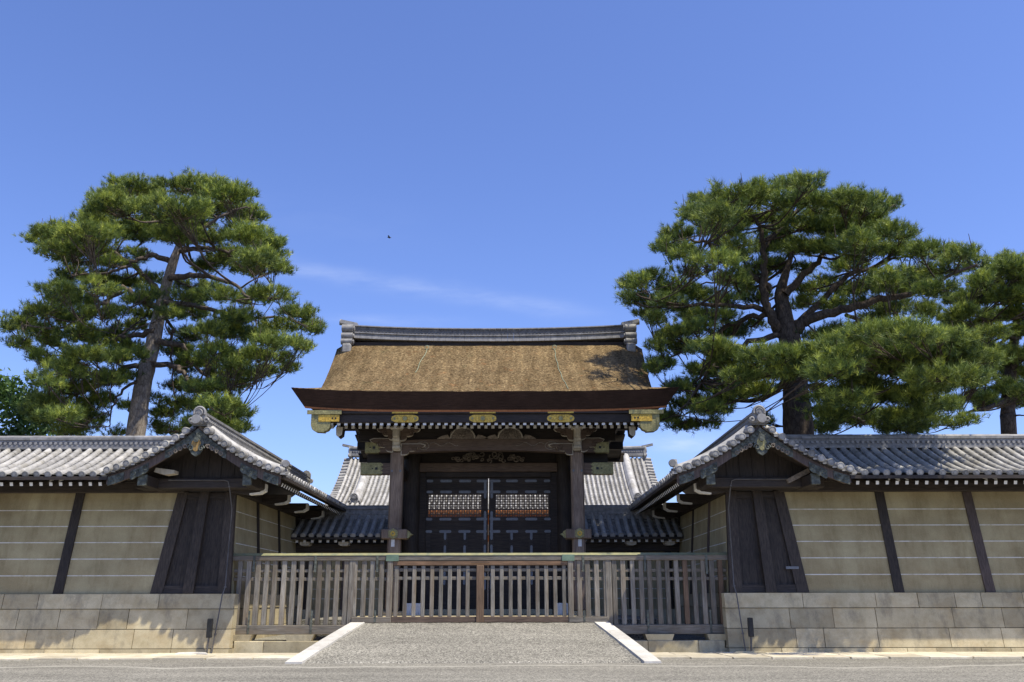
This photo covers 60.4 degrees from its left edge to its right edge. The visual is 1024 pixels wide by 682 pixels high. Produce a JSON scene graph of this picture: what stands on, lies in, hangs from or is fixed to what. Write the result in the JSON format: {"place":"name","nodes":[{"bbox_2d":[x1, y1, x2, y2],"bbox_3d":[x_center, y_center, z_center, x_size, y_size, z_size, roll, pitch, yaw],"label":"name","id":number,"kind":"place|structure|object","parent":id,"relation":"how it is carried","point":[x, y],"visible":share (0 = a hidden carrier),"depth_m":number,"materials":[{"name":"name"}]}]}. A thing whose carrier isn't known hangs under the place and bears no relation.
{"place":"outdoors","nodes":[
{"label":"outdoors","id":0,"kind":"place"},
{"bbox_2d":[0,653,297,659],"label":"pavement","id":1,"kind":"structure","parent":0,"point":[139,656],"depth_m":25.29,"materials":[{"name":"beige concrete"}]},
{"bbox_2d":[175,652,207,654],"bbox_3d":[-9.554,9.371,26.328,1.024,0.120,0.326,0,-16,0],"label":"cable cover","id":2,"kind":"object","parent":1,"relation":"on","point":[203,653],"visible":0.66,"depth_m":26.32,"materials":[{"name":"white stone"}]},
{"bbox_2d":[206,619,212,652],"bbox_3d":[-9.244,9.021,26.836,0.150,1.062,0.147,0,-16,0],"label":"stake box","id":3,"kind":"object","parent":1,"relation":"on","point":[209,630],"visible":0.84,"depth_m":26.83,"materials":[{"name":"black metal"}]},
{"bbox_2d":[255,615,705,639],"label":"court ground","id":4,"kind":"structure","parent":0,"point":[632,636],"depth_m":28.68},
{"bbox_2d":[291,505,388,619],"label":"link wall","id":5,"kind":"structure","parent":4,"relation":"on","point":[355,528],"depth_m":36.76,"materials":[{"name":"tile"}]},
{"bbox_2d":[292,319,678,616],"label":"palace gate","id":6,"kind":"structure","parent":4,"relation":"on","point":[553,414],"depth_m":36.74,"materials":[{"name":"brown wood"}]},
{"bbox_2d":[406,603,420,614],"bbox_3d":[-3.912,10.629,34.864,0.680,0.458,0.312,0,-16,0],"label":"white box","id":7,"kind":"object","parent":6,"relation":"on","point":[417,611],"visible":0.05,"depth_m":34.71,"materials":[{"name":"paint"}]},
{"bbox_2d":[425,478,487,608],"bbox_3d":[-2.374,8.645,37.553,2.682,5.640,0.189,0,-16,0],"label":"door leaf","id":8,"kind":"structure","parent":6,"relation":"in","point":[446,534],"depth_m":37.70,"materials":[{"name":"wood"}]},
{"bbox_2d":[488,477,551,608],"bbox_3d":[0.344,8.640,37.553,2.682,5.640,0.189,0,-16,0],"label":"door leaf","id":9,"kind":"structure","parent":6,"relation":"in","point":[507,534],"depth_m":37.64,"materials":[{"name":"wood"}]},
{"bbox_2d":[557,603,567,614],"bbox_3d":[2.009,10.618,34.864,0.680,0.458,0.312,0,-16,0],"label":"white box","id":10,"kind":"object","parent":6,"relation":"on","point":[560,610],"visible":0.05,"depth_m":34.72,"materials":[{"name":"paint"}]},
{"bbox_2d":[585,505,683,623],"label":"link wall","id":11,"kind":"structure","parent":4,"relation":"on","point":[620,528],"depth_m":36.75,"materials":[{"name":"tile"}]},
{"bbox_2d":[325,443,662,608],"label":"hall","id":12,"kind":"structure","parent":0,"point":[629,481],"depth_m":58.46,"materials":[{"name":"tile"}]},
{"bbox_2d":[0,658,1023,681],"bbox_3d":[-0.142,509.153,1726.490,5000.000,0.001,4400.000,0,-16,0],"label":"ground","id":13,"kind":"structure","parent":0,"point":[858,670],"depth_m":20.48,"materials":[{"name":"grey gravel"}]},
{"bbox_2d":[0,368,69,435],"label":"broadleaf tree","id":14,"kind":"object","parent":13,"relation":"on","point":[10,397],"visible":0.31,"depth_m":48.02,"materials":[{"name":"green plant"}]},
{"bbox_2d":[0,166,328,435],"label":"pine tree","id":15,"kind":"object","parent":13,"relation":"on","point":[164,217],"visible":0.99,"depth_m":39.76,"materials":[{"name":"green plant"}]},
{"bbox_2d":[0,406,346,653],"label":"precinct wall","id":16,"kind":"structure","parent":13,"relation":"on","point":[120,544],"depth_m":28.14,"materials":[{"name":"paint"}]},
{"bbox_2d":[233,640,319,652],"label":"stone plinth","id":17,"kind":"structure","parent":13,"relation":"on","point":[269,646],"depth_m":27.30,"materials":[{"name":"stone"}]},
{"bbox_2d":[233,553,726,640],"bbox_3d":[-1.016,8.129,28.047,16.040,2.675,0.640,0,-16,0],"label":"timber fence","id":18,"kind":"object","parent":17,"relation":"on","point":[649,630],"visible":0.97,"depth_m":28.03,"materials":[{"name":"brown wood"}]},
{"bbox_2d":[305,621,641,662],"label":"ramp","id":19,"kind":"structure","parent":13,"relation":"on","point":[585,642],"depth_m":24.91,"materials":[{"name":"grey gravel"}]},
{"bbox_2d":[285,622,364,663],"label":"ramp kerb","id":20,"kind":"structure","parent":19,"relation":"on","point":[305,655],"depth_m":24.88,"materials":[{"name":"white stone"}]},
{"bbox_2d":[595,622,660,662],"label":"ramp kerb","id":21,"kind":"structure","parent":19,"relation":"on","point":[637,650],"depth_m":24.82,"materials":[{"name":"white stone"}]},
{"bbox_2d":[634,640,724,652],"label":"stone plinth","id":22,"kind":"structure","parent":13,"relation":"on","point":[669,646],"depth_m":27.30,"materials":[{"name":"stone"}]},
{"bbox_2d":[612,167,1017,434],"bbox_3d":[12.525,0.334,33.844,16.511,22.038,17.316,0,-16,0],"label":"pine tree","id":23,"kind":"object","parent":13,"relation":"on","point":[925,361],"visible":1,"depth_m":34.28,"materials":[{"name":"green plant"}]},
{"bbox_2d":[629,405,1023,651],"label":"precinct wall","id":24,"kind":"structure","parent":13,"relation":"on","point":[870,543],"depth_m":28.11,"materials":[{"name":"paint"}]},
{"bbox_2d":[933,248,1023,433],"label":"pine tree","id":25,"kind":"object","parent":13,"relation":"on","point":[993,286],"visible":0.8,"depth_m":41.34,"materials":[{"name":"green plant"}]},
{"bbox_2d":[0,0,1023,504],"label":"sky","id":26,"kind":"structure","parent":0,"point":[516,159],"materials":[{"name":"blue"}]},
{"bbox_2d":[650,652,1023,658],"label":"pavement","id":27,"kind":"structure","parent":0,"point":[813,655],"depth_m":25.26,"materials":[{"name":"beige concrete"}]},
{"bbox_2d":[747,618,753,650],"bbox_3d":[7.296,8.992,26.836,0.150,1.062,0.147,0,-16,0],"label":"stake box","id":28,"kind":"object","parent":27,"relation":"on","point":[750,628],"visible":0.84,"depth_m":26.83,"materials":[{"name":"black metal"}]},
{"bbox_2d":[734,651,766,653],"bbox_3d":[7.086,9.342,26.328,1.024,0.120,0.326,0,-16,0],"label":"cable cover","id":29,"kind":"object","parent":27,"relation":"on","point":[750,652],"visible":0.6,"depth_m":26.33,"materials":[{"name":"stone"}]}
]}

